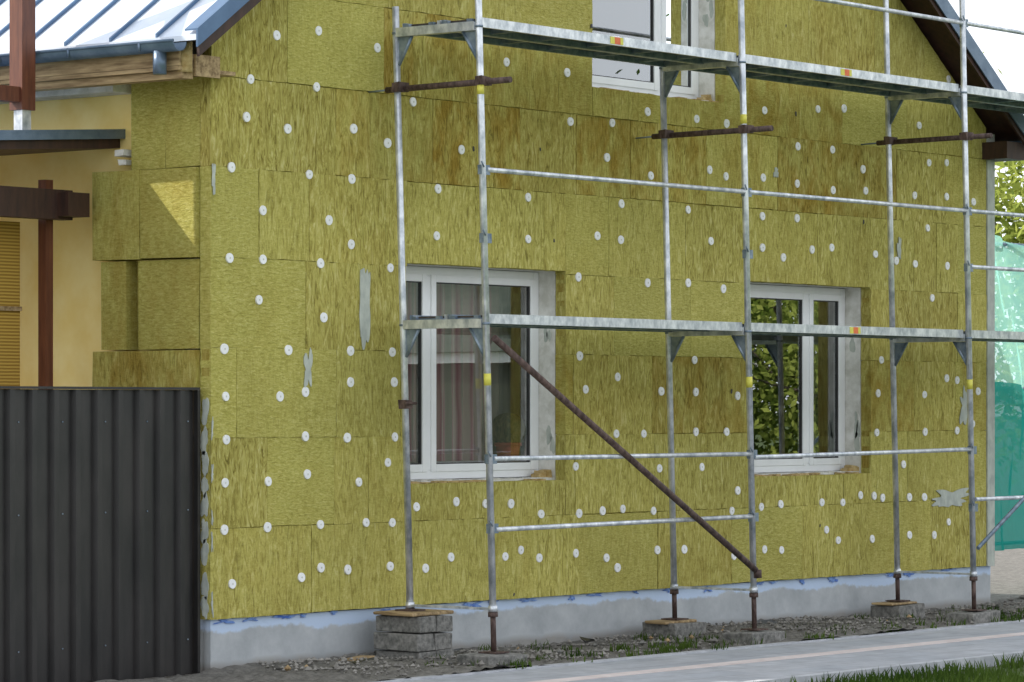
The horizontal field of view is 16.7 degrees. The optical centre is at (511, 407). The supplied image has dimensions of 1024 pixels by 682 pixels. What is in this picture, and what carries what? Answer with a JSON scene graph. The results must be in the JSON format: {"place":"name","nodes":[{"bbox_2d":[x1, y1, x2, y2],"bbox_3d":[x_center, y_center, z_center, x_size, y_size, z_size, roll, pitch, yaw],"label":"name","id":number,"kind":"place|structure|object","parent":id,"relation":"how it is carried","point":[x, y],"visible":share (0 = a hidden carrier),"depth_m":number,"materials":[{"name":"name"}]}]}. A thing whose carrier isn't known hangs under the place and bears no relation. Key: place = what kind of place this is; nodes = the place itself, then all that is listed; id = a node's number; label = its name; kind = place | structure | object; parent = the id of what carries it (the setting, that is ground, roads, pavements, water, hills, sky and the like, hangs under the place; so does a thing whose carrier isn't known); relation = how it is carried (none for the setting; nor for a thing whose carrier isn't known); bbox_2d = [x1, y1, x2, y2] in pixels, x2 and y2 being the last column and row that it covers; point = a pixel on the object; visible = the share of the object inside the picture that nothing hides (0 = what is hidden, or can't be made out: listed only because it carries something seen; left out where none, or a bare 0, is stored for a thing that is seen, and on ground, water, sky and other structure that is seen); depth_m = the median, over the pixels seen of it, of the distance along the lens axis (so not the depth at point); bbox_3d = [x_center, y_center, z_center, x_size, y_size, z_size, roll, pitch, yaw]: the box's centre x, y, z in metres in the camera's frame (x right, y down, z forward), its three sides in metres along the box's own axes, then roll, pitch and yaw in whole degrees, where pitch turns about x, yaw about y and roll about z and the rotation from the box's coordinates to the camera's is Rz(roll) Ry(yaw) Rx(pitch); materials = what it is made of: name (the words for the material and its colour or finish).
{"place":"outdoors","nodes":[
{"label":"outdoors","id":0,"kind":"place"},
{"bbox_2d":[374,619,1023,681],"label":"path","id":1,"kind":"structure","parent":0,"point":[803,661],"depth_m":24.24,"materials":[{"name":"concrete"}]},
{"bbox_2d":[424,604,1023,681],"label":"grass","id":2,"kind":"structure","parent":0,"point":[927,675],"depth_m":23.65,"materials":[{"name":"green plant"}]},
{"bbox_2d":[806,548,1023,681],"bbox_3d":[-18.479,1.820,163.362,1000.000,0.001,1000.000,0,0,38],"label":"ground","id":3,"kind":"structure","parent":0,"point":[1007,576],"depth_m":37.36,"materials":[{"name":"white concrete"}]},
{"bbox_2d":[0,0,125,385],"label":"wooden canopy","id":4,"kind":"object","parent":3,"relation":"on","point":[45,203],"visible":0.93,"depth_m":23.33,"materials":[{"name":"brown wood"}]},
{"bbox_2d":[0,386,199,681],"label":"corrugated metal fence","id":5,"kind":"object","parent":3,"relation":"on","point":[99,534],"visible":1,"depth_m":22.19,"materials":[{"name":"metal"}]},
{"bbox_2d":[0,10,796,477],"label":"side walls","id":6,"kind":"structure","parent":3,"relation":"on","point":[78,314],"depth_m":24.04,"materials":[{"name":"yellow paint"}]},
{"bbox_2d":[115,149,130,164],"bbox_3d":[-2.592,-1.681,23.453,0.086,0.104,0.143,0,0,38],"label":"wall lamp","id":7,"kind":"object","parent":6,"relation":"attached to","point":[123,153],"visible":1,"depth_m":23.41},
{"bbox_2d":[406,282,498,478],"bbox_3d":[-0.445,-0.205,25.753,0.095,1.750,1.131,0,0,38],"label":"patterned curtain","id":8,"kind":"object","parent":6,"relation":"hanging from","point":[460,422],"visible":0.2,"depth_m":25.79,"materials":[{"name":"fabric"}]},
{"bbox_2d":[499,286,520,477],"bbox_3d":[-0.018,-0.205,26.391,0.060,1.750,0.300,0,0,38],"label":"sheer curtain","id":9,"kind":"object","parent":6,"relation":"hanging from","point":[509,370],"visible":0.32,"depth_m":26.40,"materials":[{"name":"grey fabric"}]},
{"bbox_2d":[0,0,1023,144],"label":"metal roof","id":10,"kind":"structure","parent":6,"relation":"on","point":[205,25],"depth_m":23.61,"materials":[{"name":"grey metal"}]},
{"bbox_2d":[0,38,1023,161],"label":"eaves and gutter","id":11,"kind":"object","parent":6,"relation":"attached to","point":[94,71],"visible":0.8,"depth_m":22.92,"materials":[{"name":"metal"}]},
{"bbox_2d":[813,301,832,456],"bbox_3d":[2.606,-0.205,29.600,0.065,1.750,0.410,0,0,37],"label":"sheer curtain","id":12,"kind":"object","parent":6,"relation":"hanging from","point":[822,391],"visible":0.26,"depth_m":29.63,"materials":[{"name":"fabric"}]},
{"bbox_2d":[185,0,861,610],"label":"gable wall","id":13,"kind":"structure","parent":3,"relation":"on","point":[547,306],"depth_m":27.62,"materials":[{"name":"paint"}]},
{"bbox_2d":[406,266,538,479],"bbox_3d":[-0.390,-0.248,25.370,0.083,1.526,1.828,0,0,38],"label":"window frame","id":14,"kind":"object","parent":13,"relation":"attached to","point":[426,280],"visible":0.76,"depth_m":25.23,"materials":[{"name":"white plastic"}]},
{"bbox_2d":[411,329,554,483],"bbox_3d":[-0.272,-0.045,25.277,0.233,1.181,1.837,0,0,38],"label":"window ledge","id":15,"kind":"object","parent":13,"relation":"attached to","point":[542,475],"depth_m":25.79,"materials":[{"name":"paint"}]},
{"bbox_2d":[92,0,986,619],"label":"insulation boards","id":16,"kind":"object","parent":13,"relation":"attached to","point":[162,210],"visible":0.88,"depth_m":25.60,"materials":[{"name":"yellow"}]},
{"bbox_2d":[200,398,208,618],"bbox_3d":[-2.022,0.663,22.936,0.081,1.457,0.005,0,0,38],"label":"corner adhesive","id":17,"kind":"object","parent":16,"relation":"attached to","point":[204,551],"visible":1,"depth_m":22.93},
{"bbox_2d":[211,164,968,617],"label":"adhesive patches","id":18,"kind":"object","parent":16,"relation":"attached to","point":[949,498],"visible":0.96,"depth_m":24.12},
{"bbox_2d":[220,26,980,588],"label":"insulation anchors","id":19,"kind":"object","parent":16,"relation":"attached to","point":[224,348],"visible":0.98,"depth_m":25.92,"materials":[{"name":"white plastic"}]},
{"bbox_2d":[473,24,864,595],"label":"wool nicks","id":20,"kind":"object","parent":16,"relation":"attached to","point":[591,25],"visible":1,"depth_m":26.16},
{"bbox_2d":[410,460,813,472],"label":"sills","id":21,"kind":"structure","parent":13,"relation":"attached to","point":[507,461],"depth_m":25.58,"materials":[{"name":"white plastic"}]},
{"bbox_2d":[492,412,525,455],"bbox_3d":[-0.029,0.213,26.021,0.275,0.355,0.275,0,0,38],"label":"potted cactus","id":22,"kind":"object","parent":21,"relation":"on","point":[508,432],"visible":0.99,"depth_m":25.94,"materials":[{"name":"plant"}]},
{"bbox_2d":[592,0,698,98],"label":"window frame","id":23,"kind":"object","parent":13,"relation":"attached to","point":[657,20],"visible":0.56,"depth_m":27.25,"materials":[{"name":"white plastic"}]},
{"bbox_2d":[666,0,688,85],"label":"window glass","id":24,"kind":"object","parent":23,"relation":"attached to","point":[677,22],"visible":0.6,"depth_m":27.50,"materials":[{"name":"glass"}]},
{"bbox_2d":[596,0,718,102],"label":"window ledge","id":25,"kind":"object","parent":13,"relation":"attached to","point":[706,97],"depth_m":27.60,"materials":[{"name":"paint"}]},
{"bbox_2d":[750,284,844,472],"bbox_3d":[2.230,-0.235,28.687,0.083,1.531,1.782,0,0,38],"label":"window frame","id":26,"kind":"object","parent":13,"relation":"attached to","point":[804,297],"visible":0.69,"depth_m":28.93,"materials":[{"name":"white plastic"}]},
{"bbox_2d":[754,338,859,475],"bbox_3d":[2.353,-0.015,28.596,0.240,1.149,1.799,0,0,38],"label":"window ledge","id":27,"kind":"object","parent":13,"relation":"attached to","point":[850,469],"depth_m":29.19,"materials":[{"name":"paint"}]},
{"bbox_2d":[985,134,994,565],"bbox_3d":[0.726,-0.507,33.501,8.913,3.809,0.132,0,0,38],"label":"corner base coat","id":28,"kind":"object","parent":13,"relation":"attached to","point":[990,365],"visible":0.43,"depth_m":30.73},
{"bbox_2d":[95,597,1023,681],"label":"soil strip","id":29,"kind":"object","parent":3,"relation":"on","point":[252,672],"visible":0.56,"depth_m":23.41,"materials":[{"name":"brown soil"}]},
{"bbox_2d":[339,619,776,663],"bbox_3d":[0.552,1.712,25.548,0.380,0.054,5.424,0,0,38],"label":"building debris","id":30,"kind":"object","parent":29,"relation":"on","point":[370,657],"visible":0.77,"depth_m":23.75,"materials":[{"name":"stone"}]},
{"bbox_2d":[258,594,1023,676],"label":"gravel","id":31,"kind":"structure","parent":29,"relation":"on","point":[558,651],"depth_m":25.69,"materials":[{"name":"grey gravel"}]},
{"bbox_2d":[367,0,1023,671],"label":"scaffold","id":32,"kind":"object","parent":29,"relation":"on","point":[413,630],"visible":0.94,"depth_m":25.92,"materials":[{"name":"silver metal"}]},
{"bbox_2d":[144,566,989,678],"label":"plinth","id":33,"kind":"structure","parent":3,"relation":"on","point":[339,633],"depth_m":26.16,"materials":[{"name":"grey concrete"}]},
{"bbox_2d":[214,568,956,623],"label":"blue film scraps","id":34,"kind":"object","parent":33,"relation":"attached to","point":[832,579],"visible":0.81,"depth_m":25.59,"materials":[{"name":"blue plastic"}]},
{"bbox_2d":[983,52,1023,243],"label":"willow tree","id":35,"kind":"object","parent":3,"relation":"on","point":[1013,231],"visible":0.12,"depth_m":59.95,"materials":[{"name":"green plant"}]},
{"bbox_2d":[995,235,1023,550],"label":"safety netting","id":36,"kind":"object","parent":3,"relation":"on","point":[1009,397],"visible":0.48,"depth_m":32.46,"materials":[{"name":"teal fabric"}]},
{"bbox_2d":[948,0,1023,237],"label":"sky","id":37,"kind":"structure","parent":0,"point":[1004,51],"materials":[{"name":"white"}]}
]}

